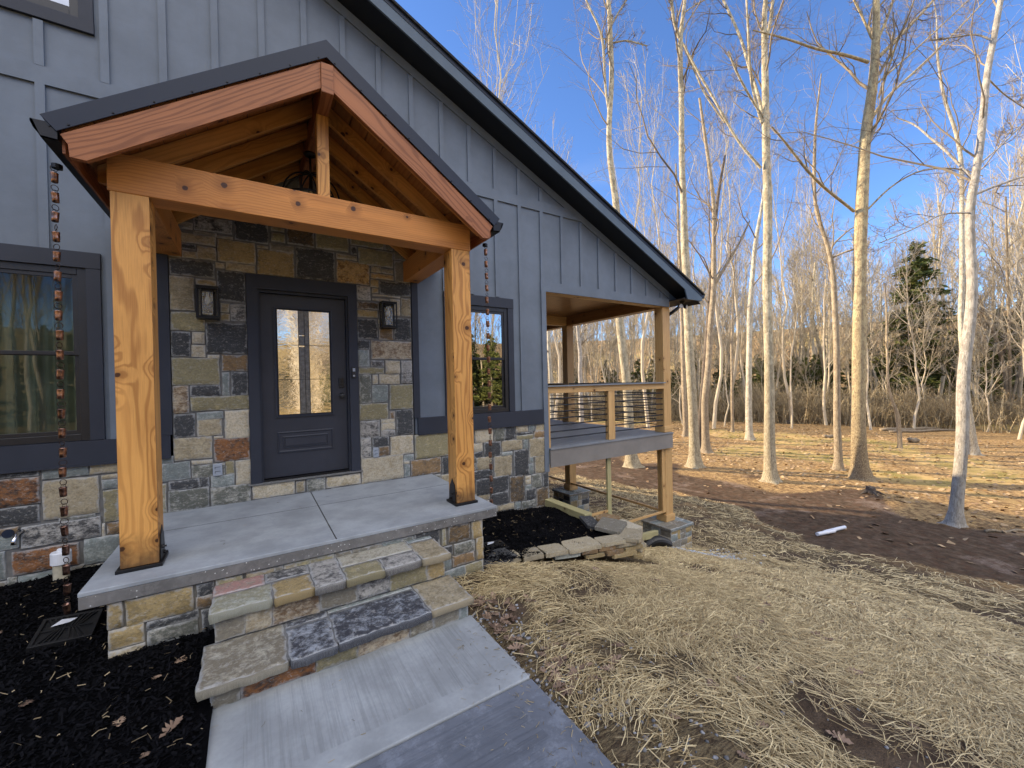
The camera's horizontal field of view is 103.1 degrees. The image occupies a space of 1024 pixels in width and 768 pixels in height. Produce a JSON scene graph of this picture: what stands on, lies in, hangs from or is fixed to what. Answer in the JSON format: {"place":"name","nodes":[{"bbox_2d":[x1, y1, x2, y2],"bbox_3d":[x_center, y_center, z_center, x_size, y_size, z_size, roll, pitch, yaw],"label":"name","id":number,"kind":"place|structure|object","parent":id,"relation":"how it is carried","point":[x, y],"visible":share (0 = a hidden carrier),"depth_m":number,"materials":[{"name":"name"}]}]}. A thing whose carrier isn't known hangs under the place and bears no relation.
{"place":"outdoors","nodes":[
{"label":"outdoors","id":0,"kind":"place"},
{"bbox_2d":[395,0,1023,340],"label":"sky","id":1,"kind":"structure","parent":0,"point":[438,17],"materials":[{"name":"blue"}]},
{"bbox_2d":[661,546,768,564],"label":"gravel","id":2,"kind":"structure","parent":0,"point":[692,551],"depth_m":7.72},
{"bbox_2d":[644,535,671,547],"bbox_3d":[2.698,3.040,7.668,1.038,0.372,0.190,-2,0,-41],"label":"drain pipe","id":3,"kind":"object","parent":2,"relation":"on","point":[657,540],"visible":0.67,"depth_m":7.62,"materials":[{"name":"black plastic"}]},
{"bbox_2d":[455,309,1023,767],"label":"ground","id":4,"kind":"structure","parent":0,"point":[991,557],"depth_m":9.20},
{"bbox_2d":[49,548,71,580],"bbox_3d":[-3.951,1.634,3.565,0.132,0.388,0.132,-1,0,-32],"label":"cleanout pipe","id":5,"kind":"object","parent":4,"relation":"on","point":[56,560],"visible":0.63,"depth_m":3.52,"materials":[{"name":"plastic"}]},
{"bbox_2d":[0,563,214,767],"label":"mulch","id":6,"kind":"object","parent":4,"relation":"on","point":[204,706],"visible":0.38,"depth_m":2.25,"materials":[{"name":"wood"}]},
{"bbox_2d":[26,608,103,652],"bbox_3d":[-3.079,1.722,2.817,0.303,0.094,0.313,4,5,-35],"label":"drain grate","id":7,"kind":"object","parent":6,"relation":"on","point":[58,630],"visible":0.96,"depth_m":2.80,"materials":[{"name":"black plastic"}]},
{"bbox_2d":[0,610,187,758],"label":"fallen leaves","id":8,"kind":"object","parent":6,"relation":"on","point":[173,724],"visible":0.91,"depth_m":2.09,"materials":[{"name":"brown plant"}]},
{"bbox_2d":[77,474,496,658],"bbox_3d":[-1.874,1.709,4.043,2.982,0.901,1.773,-1,0,-32],"label":"porch stoop","id":9,"kind":"object","parent":4,"relation":"on","point":[209,548],"visible":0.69,"depth_m":3.41,"materials":[{"name":"concrete"}]},
{"bbox_2d":[29,40,502,574],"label":"entry porch roof","id":10,"kind":"structure","parent":9,"relation":"on","point":[151,168],"depth_m":3.21,"materials":[{"name":"brown wood"}]},
{"bbox_2d":[50,165,71,614],"bbox_3d":[-3.006,0.042,2.709,0.050,2.989,0.050,-1,0,-32],"label":"rain chain","id":11,"kind":"object","parent":10,"relation":"hanging from","point":[58,316],"visible":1,"depth_m":2.70,"materials":[{"name":"orange metal"}]},
{"bbox_2d":[282,151,339,198],"bbox_3d":[-2.015,-1.925,4.077,0.558,0.757,0.558,-1,0,-32],"label":"pendant light","id":12,"kind":"object","parent":10,"relation":"hanging from","point":[310,155],"visible":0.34,"depth_m":4.05,"materials":[{"name":"black metal"}]},
{"bbox_2d":[484,246,492,517],"bbox_3d":[-0.254,-0.030,4.460,0.051,2.989,0.050,-1,0,-32],"label":"rain chain","id":13,"kind":"object","parent":10,"relation":"hanging from","point":[488,373],"visible":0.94,"depth_m":4.45,"materials":[{"name":"orange metal"}]},
{"bbox_2d":[195,536,473,708],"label":"stone steps","id":14,"kind":"structure","parent":4,"relation":"on","point":[276,628],"depth_m":2.77,"materials":[{"name":"stone"}]},
{"bbox_2d":[0,0,704,586],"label":"house","id":15,"kind":"structure","parent":4,"relation":"on","point":[264,394],"depth_m":4.69,"materials":[{"name":"paint"}]},
{"bbox_2d":[0,273,76,434],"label":"curtain","id":16,"kind":"object","parent":15,"relation":"hanging from","point":[29,400],"visible":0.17,"depth_m":3.81,"materials":[{"name":"green fabric"}]},
{"bbox_2d":[0,0,94,36],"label":"window","id":17,"kind":"structure","parent":15,"relation":"in","point":[76,15],"depth_m":3.70,"materials":[{"name":"paint"}]},
{"bbox_2d":[0,243,105,445],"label":"window","id":18,"kind":"structure","parent":15,"relation":"in","point":[86,282],"depth_m":3.77,"materials":[{"name":"paint"}]},
{"bbox_2d":[195,284,219,320],"bbox_3d":[-3.145,-0.837,4.206,0.193,0.335,0.148,-1,0,-32],"label":"wall lantern","id":19,"kind":"object","parent":15,"relation":"attached to","point":[208,301],"depth_m":4.20,"materials":[{"name":"black metal"}]},
{"bbox_2d":[259,293,348,478],"bbox_3d":[-2.432,0.014,4.811,0.900,2.095,0.109,-1,0,-32],"label":"front door","id":20,"kind":"structure","parent":15,"relation":"in","point":[303,343],"depth_m":4.80,"materials":[{"name":"paint"}]},
{"bbox_2d":[379,301,397,328],"bbox_3d":[-1.583,-0.877,5.200,0.193,0.335,0.148,-1,0,-32],"label":"wall lantern","id":21,"kind":"object","parent":15,"relation":"attached to","point":[388,315],"depth_m":5.19,"materials":[{"name":"black metal"}]},
{"bbox_2d":[443,292,514,415],"bbox_3d":[-0.469,-0.434,6.021,1.156,1.733,0.080,-1,0,-32],"label":"window","id":22,"kind":"structure","parent":15,"relation":"in","point":[501,326],"depth_m":6.14,"materials":[{"name":"glass"}]},
{"bbox_2d":[206,615,529,767],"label":"walkway","id":23,"kind":"structure","parent":4,"relation":"on","point":[386,698],"depth_m":2.26,"materials":[{"name":"concrete"}]},
{"bbox_2d":[354,679,615,767],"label":"walkway","id":24,"kind":"structure","parent":4,"relation":"on","point":[439,746],"depth_m":2.00,"materials":[{"name":"concrete"}]},
{"bbox_2d":[214,502,618,767],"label":"straw bits","id":25,"kind":"object","parent":24,"relation":"on","point":[522,711],"visible":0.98,"depth_m":2.10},
{"bbox_2d":[449,0,554,147],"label":"bare tree","id":26,"kind":"object","parent":4,"relation":"on","point":[498,56],"visible":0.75,"depth_m":29.86,"materials":[{"name":"plant"}]},
{"bbox_2d":[482,505,612,562],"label":"mulch chips","id":27,"kind":"object","parent":4,"relation":"on","point":[554,531],"visible":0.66,"depth_m":5.30,"materials":[{"name":"wood"}]},
{"bbox_2d":[0,511,590,764],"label":"straw bits","id":28,"kind":"object","parent":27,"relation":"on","point":[129,666],"visible":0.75,"depth_m":2.29,"materials":[{"name":"beige plant"}]},
{"bbox_2d":[547,331,554,419],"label":"bare tree","id":29,"kind":"object","parent":4,"relation":"on","point":[549,365],"visible":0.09,"depth_m":24.01,"materials":[{"name":"white plant"}]},
{"bbox_2d":[483,513,646,567],"bbox_3d":[0.754,1.986,4.831,1.065,0.323,2.466,-1,1,44],"label":"stone edging","id":30,"kind":"object","parent":4,"relation":"on","point":[625,539],"visible":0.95,"depth_m":4.82,"materials":[{"name":"stone"}]},
{"bbox_2d":[545,498,591,517],"bbox_3d":[0.847,1.943,6.266,0.145,0.146,0.931,-1,0,-34],"label":"landscape timber","id":31,"kind":"object","parent":4,"relation":"on","point":[574,511],"visible":0.63,"depth_m":6.19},
{"bbox_2d":[552,487,590,511],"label":"stone pier","id":32,"kind":"structure","parent":4,"relation":"on","point":[579,497],"depth_m":10.73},
{"bbox_2d":[549,108,601,419],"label":"bare tree","id":33,"kind":"object","parent":4,"relation":"on","point":[559,374],"visible":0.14,"depth_m":38.20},
{"bbox_2d":[573,323,594,421],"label":"bare tree","id":34,"kind":"object","parent":4,"relation":"on","point":[580,356],"visible":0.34,"depth_m":26.83,"materials":[{"name":"grey plant"}]},
{"bbox_2d":[521,0,650,468],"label":"bare tree","id":35,"kind":"object","parent":4,"relation":"on","point":[632,461],"visible":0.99,"depth_m":18.46,"materials":[{"name":"beige plant"}]},
{"bbox_2d":[575,319,627,382],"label":"bare tree","id":36,"kind":"object","parent":4,"relation":"on","point":[601,348],"visible":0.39,"depth_m":41.55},
{"bbox_2d":[594,328,631,393],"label":"bare tree","id":37,"kind":"object","parent":4,"relation":"on","point":[614,357],"visible":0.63,"depth_m":43.90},
{"bbox_2d":[612,39,691,257],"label":"bare tree","id":38,"kind":"object","parent":4,"relation":"on","point":[656,217],"visible":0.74,"depth_m":37.82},
{"bbox_2d":[630,187,674,396],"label":"bare tree","id":39,"kind":"object","parent":4,"relation":"on","point":[643,209],"visible":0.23,"depth_m":50.05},
{"bbox_2d":[582,13,726,428],"bbox_3d":[10.832,-12.112,31.571,8.456,31.941,12.994,-1,0,-14],"label":"bare tree","id":40,"kind":"object","parent":4,"relation":"on","point":[647,315],"visible":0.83,"depth_m":32.80,"materials":[{"name":"plant"}]},
{"bbox_2d":[580,0,751,468],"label":"bare tree","id":41,"kind":"object","parent":4,"relation":"on","point":[694,460],"visible":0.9,"depth_m":18.13,"materials":[{"name":"beige plant"}]},
{"bbox_2d":[641,515,693,547],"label":"stone pier","id":42,"kind":"structure","parent":4,"relation":"on","point":[677,531],"depth_m":8.18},
{"bbox_2d":[648,126,708,436],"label":"bare tree","id":43,"kind":"object","parent":4,"relation":"on","point":[685,432],"visible":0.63,"depth_m":28.50,"materials":[{"name":"beige plant"}]},
{"bbox_2d":[654,311,713,424],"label":"bare tree","id":44,"kind":"object","parent":4,"relation":"on","point":[673,361],"visible":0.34,"depth_m":35.92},
{"bbox_2d":[674,222,708,389],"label":"bare tree","id":45,"kind":"object","parent":4,"relation":"on","point":[692,238],"visible":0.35,"depth_m":55.79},
{"bbox_2d":[642,81,749,453],"bbox_3d":[10.031,-7.057,22.527,7.070,21.797,5.585,-1,0,-32],"label":"bare tree","id":46,"kind":"object","parent":4,"relation":"on","point":[705,435],"visible":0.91,"depth_m":22.02,"materials":[{"name":"beige plant"}]},
{"bbox_2d":[668,133,747,448],"bbox_3d":[11.847,-5.512,23.226,6.802,18.671,4.154,-1,0,-32],"label":"bare tree","id":47,"kind":"object","parent":4,"relation":"on","point":[709,291],"visible":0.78,"depth_m":22.93,"materials":[{"name":"beige plant"}]},
{"bbox_2d":[692,276,723,397],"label":"bare tree","id":48,"kind":"object","parent":4,"relation":"on","point":[702,303],"visible":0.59,"depth_m":44.01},
{"bbox_2d":[692,221,747,373],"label":"bare tree","id":49,"kind":"object","parent":4,"relation":"on","point":[722,285],"visible":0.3,"depth_m":48.75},
{"bbox_2d":[704,295,740,426],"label":"bare tree","id":50,"kind":"object","parent":4,"relation":"on","point":[724,352],"visible":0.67,"depth_m":34.76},
{"bbox_2d":[700,298,752,411],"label":"bare tree","id":51,"kind":"object","parent":4,"relation":"on","point":[727,360],"visible":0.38,"depth_m":42.59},
{"bbox_2d":[663,62,792,428],"bbox_3d":[18.219,-10.881,33.466,12.128,29.150,7.892,-1,0,-33],"label":"bare tree","id":52,"kind":"object","parent":4,"relation":"on","point":[721,365],"visible":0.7,"depth_m":32.72,"materials":[{"name":"plant"}]},
{"bbox_2d":[653,0,809,483],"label":"bare tree","id":53,"kind":"object","parent":4,"relation":"on","point":[770,474],"visible":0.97,"depth_m":15.47,"materials":[{"name":"beige plant"}]},
{"bbox_2d":[716,237,746,431],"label":"bare tree","id":54,"kind":"object","parent":4,"relation":"on","point":[732,393],"visible":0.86,"depth_m":31.02,"materials":[{"name":"beige plant"}]},
{"bbox_2d":[690,68,775,413],"bbox_3d":[21.374,-13.813,38.949,7.737,34.875,8.067,-1,0,24],"label":"bare tree","id":55,"kind":"object","parent":4,"relation":"on","point":[737,331],"visible":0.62,"depth_m":39.53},
{"bbox_2d":[453,474,1023,767],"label":"straw","id":56,"kind":"object","parent":4,"relation":"on","point":[887,648],"visible":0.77,"depth_m":3.24,"materials":[{"name":"plant"}]},
{"bbox_2d":[462,571,927,767],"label":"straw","id":57,"kind":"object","parent":56,"relation":"on","point":[559,704],"depth_m":2.37,"materials":[{"name":"plant"}]},
{"bbox_2d":[471,562,1003,759],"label":"fallen leaves","id":58,"kind":"object","parent":56,"relation":"on","point":[558,684],"visible":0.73,"depth_m":2.71,"materials":[{"name":"brown plant"}]},
{"bbox_2d":[726,260,780,413],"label":"bare tree","id":59,"kind":"object","parent":4,"relation":"on","point":[741,336],"visible":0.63,"depth_m":39.49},
{"bbox_2d":[716,101,826,440],"bbox_3d":[16.328,-7.761,26.834,5.352,23.036,8.542,-1,0,22],"label":"bare tree","id":60,"kind":"object","parent":4,"relation":"on","point":[749,434],"visible":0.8,"depth_m":26.48,"materials":[{"name":"white plant"}]},
{"bbox_2d":[724,108,819,421],"bbox_3d":[22.542,-10.543,36.631,11.138,28.390,7.248,-1,0,1],"label":"bare tree","id":61,"kind":"object","parent":4,"relation":"on","point":[782,339],"visible":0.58,"depth_m":36.28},
{"bbox_2d":[752,293,791,366],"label":"bare tree","id":62,"kind":"object","parent":4,"relation":"on","point":[756,313],"visible":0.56,"depth_m":33.91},
{"bbox_2d":[744,235,822,412],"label":"bare tree","id":63,"kind":"object","parent":4,"relation":"on","point":[780,315],"visible":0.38,"depth_m":39.99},
{"bbox_2d":[547,166,1023,393],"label":"deep woods","id":64,"kind":"object","parent":4,"relation":"on","point":[980,223],"visible":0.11,"depth_m":59.33,"materials":[{"name":"plant"}]},
{"bbox_2d":[553,371,1023,433],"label":"undergrowth","id":65,"kind":"object","parent":4,"relation":"on","point":[809,409],"visible":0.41,"depth_m":34.91,"materials":[{"name":"plant"}]},
{"bbox_2d":[779,215,817,385],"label":"bare tree","id":66,"kind":"object","parent":4,"relation":"on","point":[791,278],"visible":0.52,"depth_m":43.84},
{"bbox_2d":[579,418,1023,584],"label":"leaf litter","id":67,"kind":"object","parent":4,"relation":"on","point":[916,498],"visible":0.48,"depth_m":18.17,"materials":[{"name":"plant"}]},
{"bbox_2d":[774,247,828,428],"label":"bare tree","id":68,"kind":"object","parent":4,"relation":"on","point":[794,296],"visible":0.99,"depth_m":32.13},
{"bbox_2d":[784,242,827,393],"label":"bare tree","id":69,"kind":"object","parent":4,"relation":"on","point":[801,312],"visible":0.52,"depth_m":43.77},
{"bbox_2d":[772,144,842,391],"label":"bare tree","id":70,"kind":"object","parent":4,"relation":"on","point":[806,209],"visible":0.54,"depth_m":44.10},
{"bbox_2d":[793,357,821,405],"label":"cedar tree","id":71,"kind":"object","parent":4,"relation":"on","point":[803,372],"visible":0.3,"depth_m":42.75,"materials":[{"name":"green plant"}]},
{"bbox_2d":[785,326,832,398],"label":"bare tree","id":72,"kind":"object","parent":4,"relation":"on","point":[806,368],"visible":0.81,"depth_m":40.00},
{"bbox_2d":[791,241,828,396],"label":"bare tree","id":73,"kind":"object","parent":4,"relation":"on","point":[814,334],"visible":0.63,"depth_m":40.17,"materials":[{"name":"beige plant"}]},
{"bbox_2d":[779,168,840,355],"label":"bare tree","id":74,"kind":"object","parent":4,"relation":"on","point":[812,341],"visible":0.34,"depth_m":54.36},
{"bbox_2d":[787,224,851,376],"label":"bare tree","id":75,"kind":"object","parent":4,"relation":"on","point":[819,295],"visible":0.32,"depth_m":46.97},
{"bbox_2d":[756,10,891,470],"bbox_3d":[13.795,-6.259,17.931,6.950,20.150,4.292,-1,0,-32],"label":"bare tree","id":76,"kind":"object","parent":4,"relation":"on","point":[838,464],"visible":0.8,"depth_m":17.61,"materials":[{"name":"beige plant"}]},
{"bbox_2d":[797,235,852,366],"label":"bare tree","id":77,"kind":"object","parent":4,"relation":"on","point":[827,357],"visible":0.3,"depth_m":42.00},
{"bbox_2d":[799,248,867,421],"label":"bare tree","id":78,"kind":"object","parent":4,"relation":"on","point":[829,344],"visible":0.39,"depth_m":36.30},
{"bbox_2d":[791,211,880,424],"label":"bare tree","id":79,"kind":"object","parent":4,"relation":"on","point":[824,361],"visible":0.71,"depth_m":33.82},
{"bbox_2d":[814,257,876,418],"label":"bare tree","id":80,"kind":"object","parent":4,"relation":"on","point":[846,323],"visible":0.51,"depth_m":36.73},
{"bbox_2d":[826,246,896,405],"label":"bare tree","id":81,"kind":"object","parent":4,"relation":"on","point":[869,290],"visible":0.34,"depth_m":39.59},
{"bbox_2d":[818,232,905,429],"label":"bare tree","id":82,"kind":"object","parent":4,"relation":"on","point":[867,384],"visible":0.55,"depth_m":30.66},
{"bbox_2d":[841,229,891,396],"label":"bare tree","id":83,"kind":"object","parent":4,"relation":"on","point":[873,279],"visible":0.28,"depth_m":44.90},
{"bbox_2d":[830,292,903,395],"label":"bare tree","id":84,"kind":"object","parent":4,"relation":"on","point":[871,304],"visible":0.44,"depth_m":34.73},
{"bbox_2d":[730,0,1023,527],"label":"bare tree","id":85,"kind":"object","parent":4,"relation":"on","point":[955,516],"visible":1,"depth_m":10.79,"materials":[{"name":"grey plant"}]},
{"bbox_2d":[741,0,1023,482],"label":"bare tree","id":86,"kind":"object","parent":4,"relation":"on","point":[860,469],"visible":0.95,"depth_m":15.89,"materials":[{"name":"brown plant"}]},
{"bbox_2d":[867,251,915,448],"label":"bare tree","id":87,"kind":"object","parent":4,"relation":"on","point":[898,426],"visible":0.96,"depth_m":22.65,"materials":[{"name":"beige plant"}]},
{"bbox_2d":[868,291,925,422],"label":"bare tree","id":88,"kind":"object","parent":4,"relation":"on","point":[878,357],"visible":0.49,"depth_m":34.46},
{"bbox_2d":[871,237,951,428],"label":"bare tree","id":89,"kind":"object","parent":4,"relation":"on","point":[911,330],"visible":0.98,"depth_m":29.98,"materials":[{"name":"plant"}]},
{"bbox_2d":[882,285,958,426],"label":"bare tree","id":90,"kind":"object","parent":4,"relation":"on","point":[923,335],"visible":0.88,"depth_m":31.77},
{"bbox_2d":[867,241,977,421],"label":"cedar tree","id":91,"kind":"object","parent":4,"relation":"on","point":[921,264],"visible":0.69,"depth_m":34.53,"materials":[{"name":"green plant"}]},
{"bbox_2d":[888,175,958,388],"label":"bare tree","id":92,"kind":"object","parent":4,"relation":"on","point":[933,240],"visible":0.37,"depth_m":44.11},
{"bbox_2d":[837,0,1023,455],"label":"bare tree","id":93,"kind":"object","parent":4,"relation":"on","point":[974,448],"visible":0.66,"depth_m":20.36,"materials":[{"name":"white plant"}]},
{"bbox_2d":[910,193,965,395],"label":"bare tree","id":94,"kind":"object","parent":4,"relation":"on","point":[927,206],"visible":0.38,"depth_m":44.77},
{"bbox_2d":[908,158,972,403],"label":"bare tree","id":95,"kind":"object","parent":4,"relation":"on","point":[940,206],"visible":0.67,"depth_m":38.51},
{"bbox_2d":[904,283,996,423],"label":"bare tree","id":96,"kind":"object","parent":4,"relation":"on","point":[945,346],"visible":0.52,"depth_m":33.08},
{"bbox_2d":[919,212,1020,415],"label":"bare tree","id":97,"kind":"object","parent":4,"relation":"on","point":[973,394],"visible":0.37,"depth_m":32.85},
{"bbox_2d":[934,200,1013,295],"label":"bare tree","id":98,"kind":"object","parent":4,"relation":"on","point":[958,245],"visible":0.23,"depth_m":45.30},
{"bbox_2d":[950,280,999,425],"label":"bare tree","id":99,"kind":"object","parent":4,"relation":"on","point":[975,373],"visible":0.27,"depth_m":31.19,"materials":[{"name":"beige plant"}]},
{"bbox_2d":[930,288,1023,406],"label":"bare tree","id":100,"kind":"object","parent":4,"relation":"on","point":[977,351],"visible":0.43,"depth_m":31.58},
{"bbox_2d":[945,190,1023,423],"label":"bare tree","id":101,"kind":"object","parent":4,"relation":"on","point":[1007,386],"visible":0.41,"depth_m":31.59,"materials":[{"name":"beige plant"}]},
{"bbox_2d":[945,49,1023,415],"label":"bare tree","id":102,"kind":"object","parent":4,"relation":"on","point":[1020,386],"visible":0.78,"depth_m":32.63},
{"bbox_2d":[947,306,1022,431],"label":"bare tree","id":103,"kind":"object","parent":4,"relation":"on","point":[985,361],"visible":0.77,"depth_m":28.04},
{"bbox_2d":[952,28,1023,224],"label":"bare tree","id":104,"kind":"object","parent":4,"relation":"on","point":[1000,125],"visible":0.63,"depth_m":39.72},
{"bbox_2d":[956,97,1023,395],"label":"bare tree","id":105,"kind":"object","parent":4,"relation":"on","point":[1009,234],"visible":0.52,"depth_m":37.94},
{"bbox_2d":[972,316,1023,406],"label":"cedar tree","id":106,"kind":"object","parent":4,"relation":"on","point":[996,357],"visible":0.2,"depth_m":37.93,"materials":[{"name":"green plant"}]},
{"bbox_2d":[973,260,1023,366],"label":"bare tree","id":107,"kind":"object","parent":4,"relation":"on","point":[1019,350],"visible":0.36,"depth_m":32.01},
{"bbox_2d":[976,259,1023,418],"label":"bare tree","id":108,"kind":"object","parent":4,"relation":"on","point":[997,288],"visible":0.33,"depth_m":34.13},
{"bbox_2d":[978,163,1023,297],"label":"bare tree","id":109,"kind":"object","parent":4,"relation":"on","point":[1011,223],"visible":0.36,"depth_m":43.41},
{"bbox_2d":[980,222,1023,439],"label":"bare tree","id":110,"kind":"object","parent":4,"relation":"on","point":[1021,430],"visible":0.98,"depth_m":25.14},
{"bbox_3d":[-0.018,3.306,13.486,0.732,0.905,0.713,-1,0,-32],"label":"stone pier","id":111,"kind":"object","parent":4,"relation":"on","visible":0},
{"bbox_2d":[546,292,674,521],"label":"covered deck","id":112,"kind":"structure","parent":111,"relation":"on","point":[572,443],"depth_m":8.33,"materials":[{"name":"brown wood"}]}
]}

